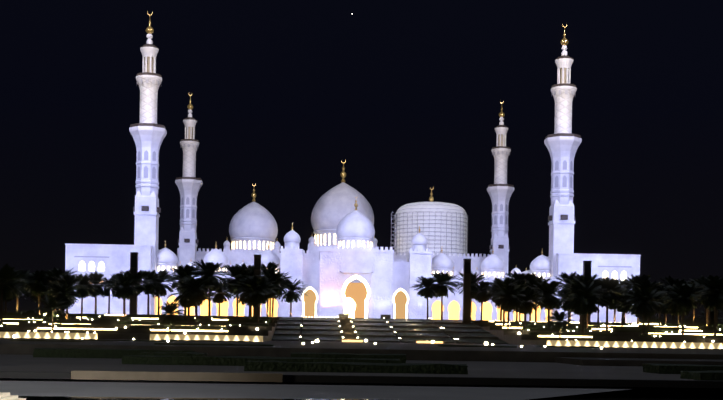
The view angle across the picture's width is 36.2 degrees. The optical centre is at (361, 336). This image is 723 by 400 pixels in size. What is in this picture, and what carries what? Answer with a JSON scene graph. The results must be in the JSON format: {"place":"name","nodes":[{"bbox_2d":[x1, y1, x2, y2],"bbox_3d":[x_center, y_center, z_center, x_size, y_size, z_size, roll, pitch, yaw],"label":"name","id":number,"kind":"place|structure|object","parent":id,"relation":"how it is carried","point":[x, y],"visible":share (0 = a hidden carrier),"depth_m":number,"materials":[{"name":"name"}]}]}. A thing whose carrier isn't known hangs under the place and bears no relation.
{"place":"outdoors","nodes":[
{"label":"outdoors","id":0,"kind":"place"},
{"bbox_2d":[177,160,489,282],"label":"prayer hall","id":1,"kind":"structure","parent":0,"point":[253,229],"depth_m":553.02,"materials":[{"name":"stone"}]},
{"bbox_2d":[391,202,467,255],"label":"scaffolded dome","id":2,"kind":"structure","parent":1,"relation":"on","point":[443,224],"depth_m":552.68,"materials":[{"name":"grey"}]},
{"bbox_2d":[0,354,722,394],"bbox_3d":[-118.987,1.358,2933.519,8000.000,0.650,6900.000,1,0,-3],"label":"ground","id":3,"kind":"structure","parent":0,"point":[24,363],"depth_m":90.17,"materials":[{"name":"grey stone"}]},
{"bbox_2d":[0,370,722,399],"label":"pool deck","id":4,"kind":"structure","parent":3,"relation":"on","point":[12,390],"depth_m":64.47,"materials":[{"name":"stone"}]},
{"bbox_2d":[0,312,722,365],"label":"terraces","id":5,"kind":"object","parent":3,"relation":"on","point":[411,339],"visible":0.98,"depth_m":274.80,"materials":[{"name":"stone"}]},
{"bbox_2d":[4,280,23,318],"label":"palm","id":6,"kind":"object","parent":5,"relation":"on","point":[13,282],"visible":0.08,"depth_m":336.30,"materials":[{"name":"green"}]},
{"bbox_2d":[0,264,31,322],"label":"palm","id":7,"kind":"object","parent":5,"relation":"on","point":[7,288],"visible":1,"depth_m":284.74,"materials":[{"name":"green plant"}]},
{"bbox_2d":[12,269,30,312],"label":"palm","id":8,"kind":"object","parent":5,"relation":"on","point":[25,282],"visible":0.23,"depth_m":372.14,"materials":[{"name":"green plant"}]},
{"bbox_2d":[19,282,50,312],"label":"tree","id":9,"kind":"object","parent":5,"relation":"on","point":[45,294],"visible":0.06,"depth_m":436.10,"materials":[{"name":"green plant"}]},
{"bbox_2d":[23,270,52,314],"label":"palm","id":10,"kind":"object","parent":5,"relation":"on","point":[36,287],"visible":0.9,"depth_m":331.09,"materials":[{"name":"green plant"}]},
{"bbox_2d":[27,294,49,310],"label":"tree","id":11,"kind":"object","parent":5,"relation":"on","point":[34,299],"visible":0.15,"depth_m":450.67,"materials":[{"name":"green plant"}]},
{"bbox_2d":[33,296,71,332],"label":"palm","id":12,"kind":"object","parent":5,"relation":"on","point":[52,303],"visible":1,"depth_m":259.06,"materials":[{"name":"green plant"}]},
{"bbox_2d":[41,270,66,313],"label":"palm","id":13,"kind":"object","parent":5,"relation":"on","point":[49,275],"visible":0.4,"depth_m":332.02,"materials":[{"name":"green plant"}]},
{"bbox_2d":[44,267,77,312],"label":"palm","id":14,"kind":"object","parent":5,"relation":"on","point":[59,271],"depth_m":370.81,"materials":[{"name":"green plant"}]},
{"bbox_2d":[41,283,82,323],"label":"palm","id":15,"kind":"object","parent":5,"relation":"on","point":[64,290],"visible":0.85,"depth_m":287.81,"materials":[{"name":"green"}]},
{"bbox_2d":[49,274,86,319],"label":"palm","id":16,"kind":"object","parent":5,"relation":"on","point":[68,280],"visible":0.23,"depth_m":308.35,"materials":[{"name":"green"}]},
{"bbox_2d":[74,274,99,319],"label":"palm","id":17,"kind":"object","parent":5,"relation":"on","point":[85,278],"visible":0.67,"depth_m":331.33,"materials":[{"name":"green"}]},
{"bbox_2d":[84,271,112,313],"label":"palm","id":18,"kind":"object","parent":5,"relation":"on","point":[97,276],"visible":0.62,"depth_m":375.63,"materials":[{"name":"green plant"}]},
{"bbox_2d":[98,277,116,313],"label":"palm","id":19,"kind":"object","parent":5,"relation":"on","point":[107,291],"visible":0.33,"depth_m":378.69,"materials":[{"name":"green"}]},
{"bbox_2d":[110,271,129,313],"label":"palm","id":20,"kind":"object","parent":5,"relation":"on","point":[120,273],"visible":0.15,"depth_m":373.58,"materials":[{"name":"green plant"}]},
{"bbox_2d":[108,273,142,316],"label":"palm","id":21,"kind":"object","parent":5,"relation":"on","point":[124,291],"visible":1,"depth_m":333.51,"materials":[{"name":"green plant"}]},
{"bbox_2d":[119,269,155,295],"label":"palm","id":22,"kind":"object","parent":5,"relation":"on","point":[139,275],"visible":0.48,"depth_m":352.75,"materials":[{"name":"green"}]},
{"bbox_2d":[129,12,166,314],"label":"minaret","id":23,"kind":"object","parent":5,"relation":"on","point":[148,133],"visible":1,"depth_m":384.42,"materials":[{"name":"stone"}]},
{"bbox_2d":[138,270,163,313],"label":"palm","id":24,"kind":"object","parent":5,"relation":"on","point":[150,288],"visible":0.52,"depth_m":372.79,"materials":[{"name":"green plant"}]},
{"bbox_2d":[144,269,177,314],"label":"palm","id":25,"kind":"object","parent":5,"relation":"on","point":[161,293],"visible":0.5,"depth_m":377.68,"materials":[{"name":"green plant"}]},
{"bbox_2d":[159,301,185,333],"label":"palm","id":26,"kind":"object","parent":5,"relation":"on","point":[171,316],"visible":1,"depth_m":260.12,"materials":[{"name":"green plant"}]},
{"bbox_2d":[162,264,201,317],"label":"palm","id":27,"kind":"object","parent":5,"relation":"on","point":[181,271],"visible":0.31,"depth_m":333.86,"materials":[{"name":"green plant"}]},
{"bbox_2d":[175,93,202,266],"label":"minaret","id":28,"kind":"object","parent":5,"relation":"on","point":[189,184],"visible":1,"depth_m":514.39,"materials":[{"name":"stone"}]},
{"bbox_2d":[167,278,211,324],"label":"palm","id":29,"kind":"object","parent":5,"relation":"on","point":[185,303],"visible":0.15,"depth_m":316.15,"materials":[{"name":"green plant"}]},
{"bbox_2d":[173,276,214,325],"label":"palm","id":30,"kind":"object","parent":5,"relation":"on","point":[197,293],"visible":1,"depth_m":289.00,"materials":[{"name":"green"}]},
{"bbox_2d":[185,260,228,318],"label":"palm","id":31,"kind":"object","parent":5,"relation":"on","point":[207,270],"visible":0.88,"depth_m":333.80,"materials":[{"name":"green"}]},
{"bbox_2d":[207,284,234,315],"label":"palm","id":32,"kind":"object","parent":5,"relation":"on","point":[219,297],"visible":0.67,"depth_m":372.54,"materials":[{"name":"green"}]},
{"bbox_2d":[219,263,253,315],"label":"palm","id":33,"kind":"object","parent":5,"relation":"on","point":[237,272],"visible":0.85,"depth_m":354.43,"materials":[{"name":"green"}]},
{"bbox_2d":[229,263,265,315],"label":"palm","id":34,"kind":"object","parent":5,"relation":"on","point":[248,267],"visible":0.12,"depth_m":379.39,"materials":[{"name":"green"}]},
{"bbox_2d":[228,276,272,318],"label":"palm","id":35,"kind":"object","parent":5,"relation":"on","point":[244,301],"visible":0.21,"depth_m":335.25,"materials":[{"name":"green"}]},
{"bbox_2d":[234,276,280,323],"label":"palm","id":36,"kind":"object","parent":5,"relation":"on","point":[257,297],"visible":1,"depth_m":316.47,"materials":[{"name":"green"}]},
{"bbox_2d":[253,262,284,316],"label":"palm","id":37,"kind":"object","parent":5,"relation":"on","point":[271,267],"visible":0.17,"depth_m":379.39,"materials":[{"name":"green plant"}]},
{"bbox_2d":[261,277,283,316],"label":"palm","id":38,"kind":"object","parent":5,"relation":"on","point":[270,298],"visible":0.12,"depth_m":360.68,"materials":[{"name":"green"}]},
{"bbox_2d":[257,270,296,322],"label":"palm","id":39,"kind":"object","parent":5,"relation":"on","point":[274,276],"visible":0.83,"depth_m":335.14,"materials":[{"name":"green"}]},
{"bbox_2d":[278,279,309,316],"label":"palm","id":40,"kind":"object","parent":5,"relation":"on","point":[290,295],"visible":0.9,"depth_m":380.18,"materials":[{"name":"green"}]},
{"bbox_2d":[65,241,640,322],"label":"arcade wings","id":41,"kind":"object","parent":5,"relation":"on","point":[108,261],"visible":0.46,"depth_m":387.88},
{"bbox_2d":[280,196,431,318],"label":"entrance gate","id":42,"kind":"structure","parent":5,"relation":"on","point":[381,275],"depth_m":384.05,"materials":[{"name":"stone"}]},
{"bbox_2d":[129,252,591,324],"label":"pillars","id":43,"kind":"structure","parent":5,"relation":"on","point":[466,281],"depth_m":356.77,"materials":[{"name":"black metal"}]},
{"bbox_2d":[1,315,720,348],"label":"lights","id":44,"kind":"object","parent":5,"relation":"on","point":[317,340],"visible":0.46,"depth_m":276.19},
{"bbox_2d":[0,332,722,348],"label":"illuminated wall","id":45,"kind":"structure","parent":5,"relation":"on","point":[260,339],"depth_m":246.92,"materials":[{"name":"beige"}]},
{"bbox_2d":[410,276,441,318],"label":"palm","id":46,"kind":"object","parent":5,"relation":"on","point":[427,292],"visible":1,"depth_m":376.38,"materials":[{"name":"green"}]},
{"bbox_2d":[431,271,458,319],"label":"palm","id":47,"kind":"object","parent":5,"relation":"on","point":[444,279],"visible":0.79,"depth_m":379.89,"materials":[{"name":"green"}]},
{"bbox_2d":[452,271,489,319],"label":"palm","id":48,"kind":"object","parent":5,"relation":"on","point":[474,278],"visible":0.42,"depth_m":378.69,"materials":[{"name":"green"}]},
{"bbox_2d":[471,280,494,322],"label":"palm","id":49,"kind":"object","parent":5,"relation":"on","point":[481,296],"visible":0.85,"depth_m":361.54,"materials":[{"name":"green plant"}]},
{"bbox_2d":[488,278,512,320],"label":"palm","id":50,"kind":"object","parent":5,"relation":"on","point":[495,302],"visible":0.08,"depth_m":376.81,"materials":[{"name":"green"}]},
{"bbox_2d":[484,277,519,326],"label":"palm","id":51,"kind":"object","parent":5,"relation":"on","point":[499,282],"visible":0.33,"depth_m":340.94,"materials":[{"name":"green plant"}]},
{"bbox_2d":[488,283,525,329],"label":"palm","id":52,"kind":"object","parent":5,"relation":"on","point":[508,303],"visible":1,"depth_m":313.00,"materials":[{"name":"green"}]},
{"bbox_2d":[503,270,535,320],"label":"palm","id":53,"kind":"object","parent":5,"relation":"on","point":[521,277],"visible":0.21,"depth_m":376.79,"materials":[{"name":"green"}]},
{"bbox_2d":[511,279,531,320],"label":"palm","id":54,"kind":"object","parent":5,"relation":"on","point":[522,284],"visible":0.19,"depth_m":358.43,"materials":[{"name":"green"}]},
{"bbox_2d":[513,287,544,326],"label":"palm","id":55,"kind":"object","parent":5,"relation":"on","point":[527,307],"visible":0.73,"depth_m":317.59,"materials":[{"name":"green"}]},
{"bbox_2d":[525,273,542,320],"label":"palm","id":56,"kind":"object","parent":5,"relation":"on","point":[532,275],"visible":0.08,"depth_m":378.16,"materials":[{"name":"green"}]},
{"bbox_2d":[522,276,552,321],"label":"palm","id":57,"kind":"object","parent":5,"relation":"on","point":[532,280],"visible":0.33,"depth_m":361.51,"materials":[{"name":"green"}]},
{"bbox_2d":[530,279,571,323],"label":"palm","id":58,"kind":"object","parent":5,"relation":"on","point":[550,301],"visible":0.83,"depth_m":336.44,"materials":[{"name":"green plant"}]},
{"bbox_2d":[545,310,574,339],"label":"palm","id":59,"kind":"object","parent":5,"relation":"on","point":[560,325],"visible":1,"depth_m":262.50,"materials":[{"name":"green plant"}]},
{"bbox_2d":[544,24,581,320],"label":"minaret","id":60,"kind":"object","parent":5,"relation":"on","point":[562,143],"visible":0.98,"depth_m":391.26,"materials":[{"name":"stone"}]},
{"bbox_2d":[556,289,571,324],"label":"palm","id":61,"kind":"object","parent":5,"relation":"on","point":[563,307],"visible":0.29,"depth_m":365.41,"materials":[{"name":"green"}]},
{"bbox_2d":[554,272,575,321],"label":"palm","id":62,"kind":"object","parent":5,"relation":"on","point":[565,275],"visible":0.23,"depth_m":382.80,"materials":[{"name":"green"}]},
{"bbox_2d":[560,279,581,324],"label":"palm","id":63,"kind":"object","parent":5,"relation":"on","point":[571,296],"visible":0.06,"depth_m":339.07,"materials":[{"name":"green plant"}]},
{"bbox_2d":[561,274,597,324],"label":"palm","id":64,"kind":"object","parent":5,"relation":"on","point":[566,279],"visible":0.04,"depth_m":365.41,"materials":[{"name":"green"}]},
{"bbox_2d":[560,281,610,332],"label":"palm","id":65,"kind":"object","parent":5,"relation":"on","point":[584,305],"visible":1,"depth_m":288.56,"materials":[{"name":"green"}]},
{"bbox_2d":[566,274,606,327],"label":"palm","id":66,"kind":"object","parent":5,"relation":"on","point":[586,280],"visible":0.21,"depth_m":321.13,"materials":[{"name":"green plant"}]},
{"bbox_2d":[587,276,628,331],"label":"palm","id":67,"kind":"object","parent":5,"relation":"on","point":[609,285],"visible":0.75,"depth_m":319.06,"materials":[{"name":"green"}]},
{"bbox_2d":[608,283,629,322],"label":"palm","id":68,"kind":"object","parent":5,"relation":"on","point":[612,307],"visible":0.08,"depth_m":363.31,"materials":[{"name":"green"}]},
{"bbox_2d":[614,291,632,325],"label":"palm","id":69,"kind":"object","parent":5,"relation":"on","point":[618,306],"visible":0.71,"depth_m":339.56,"materials":[{"name":"green plant"}]},
{"bbox_2d":[619,279,631,322],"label":"palm","id":70,"kind":"object","parent":5,"relation":"on","point":[625,283],"depth_m":382.62,"materials":[{"name":"green plant"}]},
{"bbox_2d":[622,274,652,325],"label":"palm","id":71,"kind":"object","parent":5,"relation":"on","point":[631,281],"visible":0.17,"depth_m":368.13,"materials":[{"name":"green"}]},
{"bbox_2d":[620,285,667,333],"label":"palm","id":72,"kind":"object","parent":5,"relation":"on","point":[642,307],"visible":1,"depth_m":293.30,"materials":[{"name":"green plant"}]},
{"bbox_2d":[630,278,666,325],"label":"palm","id":73,"kind":"object","parent":5,"relation":"on","point":[645,282],"visible":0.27,"depth_m":341.78,"materials":[{"name":"green plant"}]},
{"bbox_2d":[633,290,668,328],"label":"palm","id":74,"kind":"object","parent":5,"relation":"on","point":[657,297],"visible":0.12,"depth_m":320.43,"materials":[{"name":"green plant"}]},
{"bbox_2d":[653,284,671,325],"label":"palm","id":75,"kind":"object","parent":5,"relation":"on","point":[663,289],"visible":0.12,"depth_m":364.96,"materials":[{"name":"green"}]},
{"bbox_2d":[657,296,668,322],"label":"palm","id":76,"kind":"object","parent":5,"relation":"on","point":[665,311],"visible":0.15,"depth_m":420.25,"materials":[{"name":"green plant"}]},
{"bbox_2d":[659,276,691,322],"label":"palm","id":77,"kind":"object","parent":5,"relation":"on","point":[670,281],"visible":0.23,"depth_m":382.90,"materials":[{"name":"green"}]},
{"bbox_2d":[661,295,691,326],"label":"palm","id":78,"kind":"object","parent":5,"relation":"on","point":[675,312],"visible":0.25,"depth_m":344.58,"materials":[{"name":"green plant"}]},
{"bbox_2d":[666,280,699,322],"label":"palm","id":79,"kind":"object","parent":5,"relation":"on","point":[681,283],"visible":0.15,"depth_m":364.34,"materials":[{"name":"green plant"}]},
{"bbox_2d":[664,282,705,333],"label":"palm","id":80,"kind":"object","parent":5,"relation":"on","point":[682,303],"visible":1,"depth_m":292.51,"materials":[{"name":"green"}]},
{"bbox_2d":[687,280,700,322],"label":"palm","id":81,"kind":"object","parent":5,"relation":"on","point":[692,282],"visible":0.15,"depth_m":388.18,"materials":[{"name":"brown"}]},
{"bbox_2d":[695,284,709,323],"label":"palm","id":82,"kind":"object","parent":5,"relation":"on","point":[708,312],"visible":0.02,"depth_m":368.71,"materials":[{"name":"brown plant"}]},
{"bbox_2d":[690,275,721,326],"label":"palm","id":83,"kind":"object","parent":5,"relation":"on","point":[702,278],"visible":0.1,"depth_m":345.97,"materials":[{"name":"green plant"}]},
{"bbox_2d":[691,276,722,334],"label":"palm","id":84,"kind":"object","parent":5,"relation":"on","point":[714,299],"visible":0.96,"depth_m":297.66,"materials":[{"name":"green"}]},
{"bbox_2d":[696,284,722,330],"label":"palm","id":85,"kind":"object","parent":5,"relation":"on","point":[712,310],"visible":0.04,"depth_m":319.72,"materials":[{"name":"green"}]},
{"bbox_2d":[0,312,722,380],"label":"hedges","id":86,"kind":"object","parent":3,"relation":"on","point":[340,362],"visible":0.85,"depth_m":120.66,"materials":[{"name":"green plant"}]},
{"bbox_2d":[639,317,663,322],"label":"bush","id":87,"kind":"object","parent":3,"relation":"on","point":[655,321],"visible":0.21,"depth_m":573.30,"materials":[{"name":"green plant"}]},
{"bbox_2d":[679,315,702,322],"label":"bush","id":88,"kind":"object","parent":3,"relation":"on","point":[691,321],"visible":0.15,"depth_m":542.97,"materials":[{"name":"green plant"}]},
{"bbox_2d":[698,310,722,323],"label":"bush","id":89,"kind":"object","parent":3,"relation":"on","point":[711,316],"visible":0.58,"depth_m":487.62,"materials":[{"name":"green plant"}]},
{"bbox_2d":[0,0,722,323],"label":"sky","id":90,"kind":"structure","parent":0,"point":[408,93],"materials":[{"name":"black"}]},
{"bbox_2d":[18,393,722,399],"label":"pool water","id":91,"kind":"structure","parent":0,"point":[616,396],"depth_m":59.86,"materials":[{"name":"grey liquid"}]},
{"bbox_2d":[487,100,513,276],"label":"minaret","id":92,"kind":"object","parent":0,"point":[500,190],"visible":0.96,"depth_m":521.26,"materials":[{"name":"stone"}]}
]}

